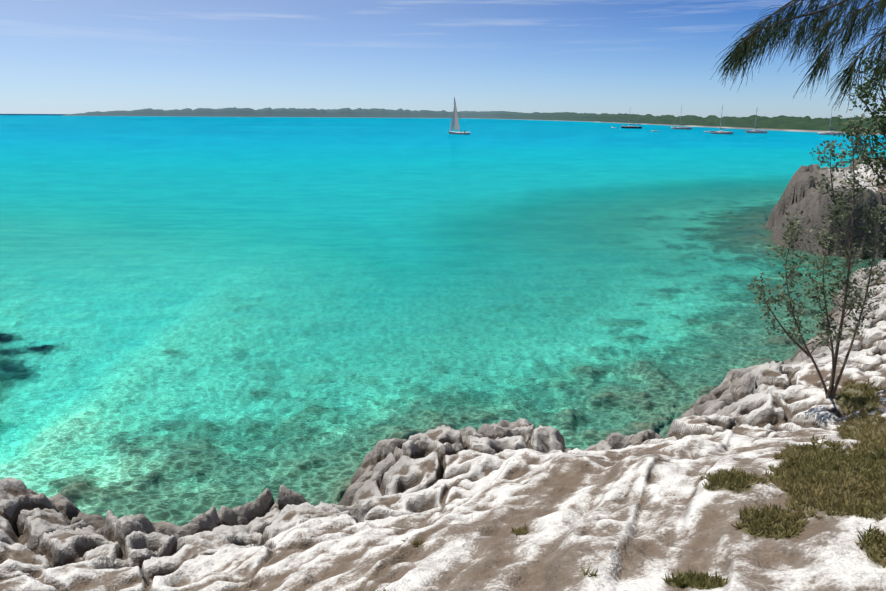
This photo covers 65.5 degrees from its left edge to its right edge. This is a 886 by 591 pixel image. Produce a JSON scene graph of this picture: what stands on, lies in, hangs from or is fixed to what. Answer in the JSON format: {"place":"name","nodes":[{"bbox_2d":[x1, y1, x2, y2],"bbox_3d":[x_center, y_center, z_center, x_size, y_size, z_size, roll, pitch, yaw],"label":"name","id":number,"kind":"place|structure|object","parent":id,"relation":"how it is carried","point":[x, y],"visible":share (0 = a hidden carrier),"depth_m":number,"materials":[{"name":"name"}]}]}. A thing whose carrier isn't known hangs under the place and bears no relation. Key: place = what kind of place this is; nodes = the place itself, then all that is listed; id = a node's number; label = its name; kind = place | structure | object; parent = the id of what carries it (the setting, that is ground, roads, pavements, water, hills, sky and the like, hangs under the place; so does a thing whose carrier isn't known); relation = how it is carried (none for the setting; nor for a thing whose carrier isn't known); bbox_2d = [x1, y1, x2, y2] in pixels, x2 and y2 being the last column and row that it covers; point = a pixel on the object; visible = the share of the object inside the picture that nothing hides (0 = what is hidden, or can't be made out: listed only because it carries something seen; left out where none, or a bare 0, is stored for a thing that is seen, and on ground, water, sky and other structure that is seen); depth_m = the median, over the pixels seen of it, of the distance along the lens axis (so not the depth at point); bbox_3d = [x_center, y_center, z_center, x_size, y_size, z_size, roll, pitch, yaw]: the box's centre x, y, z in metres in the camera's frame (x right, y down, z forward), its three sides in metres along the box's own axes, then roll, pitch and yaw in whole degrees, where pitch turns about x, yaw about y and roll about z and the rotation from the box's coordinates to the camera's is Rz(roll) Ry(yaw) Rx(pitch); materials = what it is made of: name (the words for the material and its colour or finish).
{"place":"outdoors","nodes":[
{"label":"outdoors","id":0,"kind":"place"},
{"bbox_2d":[0,114,885,526],"bbox_3d":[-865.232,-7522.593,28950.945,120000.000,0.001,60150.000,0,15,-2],"label":"sea","id":1,"kind":"structure","parent":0,"point":[198,316],"depth_m":29.45,"materials":[{"name":"teal liquid"}]},
{"bbox_2d":[448,97,469,133],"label":"sailing sloop","id":2,"kind":"object","parent":1,"relation":"on","point":[454,116],"visible":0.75,"depth_m":282.12,"materials":[{"name":"white fabric"}]},
{"bbox_2d":[621,111,641,128],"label":"sailboat","id":3,"kind":"object","parent":1,"relation":"on","point":[633,127],"visible":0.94,"depth_m":462.21,"materials":[{"name":"black paint"}]},
{"bbox_2d":[671,108,691,128],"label":"sailboat","id":4,"kind":"object","parent":1,"relation":"on","point":[681,125],"visible":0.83,"depth_m":441.15,"materials":[{"name":"white paint"}]},
{"bbox_2d":[711,105,732,133],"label":"sailboat","id":5,"kind":"object","parent":1,"relation":"on","point":[719,132],"visible":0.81,"depth_m":316.21,"materials":[{"name":"grey paint"}]},
{"bbox_2d":[745,112,766,132],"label":"sailboat","id":6,"kind":"object","parent":1,"relation":"on","point":[752,131],"visible":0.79,"depth_m":340.06,"materials":[{"name":"white paint"}]},
{"bbox_2d":[818,106,843,134],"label":"sailboat","id":7,"kind":"object","parent":1,"relation":"on","point":[828,133],"visible":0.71,"depth_m":314.25,"materials":[{"name":"white paint"}]},
{"bbox_2d":[0,158,885,590],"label":"shore rock","id":8,"kind":"object","parent":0,"point":[644,510],"depth_m":9.07,"materials":[{"name":"stone"}]},
{"bbox_2d":[357,378,885,590],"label":"shore turf plants","id":9,"kind":"object","parent":8,"relation":"on","point":[846,485],"visible":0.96,"depth_m":6.87,"materials":[{"name":"green plant"}]},
{"bbox_2d":[710,0,885,112],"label":"casuarina tree","id":10,"kind":"object","parent":8,"relation":"on","point":[743,48],"visible":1,"depth_m":3.85,"materials":[{"name":"green plant"}]},
{"bbox_2d":[747,109,885,398],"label":"buttonwood shrub","id":11,"kind":"object","parent":8,"relation":"on","point":[846,284],"visible":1,"depth_m":12.82,"materials":[{"name":"green plant"}]},
{"bbox_2d":[828,53,885,196],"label":"sea grape tree","id":12,"kind":"object","parent":8,"relation":"on","point":[877,143],"visible":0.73,"depth_m":19.54,"materials":[{"name":"green plant"}]},
{"bbox_2d":[0,0,885,118],"label":"sky","id":13,"kind":"structure","parent":0,"point":[642,57],"materials":[{"name":"blue"}]},
{"bbox_2d":[63,107,885,134],"bbox_3d":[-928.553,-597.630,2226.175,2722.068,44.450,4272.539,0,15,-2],"label":"distant shoreline","id":14,"kind":"structure","parent":0,"point":[793,123],"depth_m":1543.03,"materials":[{"name":"green plant"}]}
]}

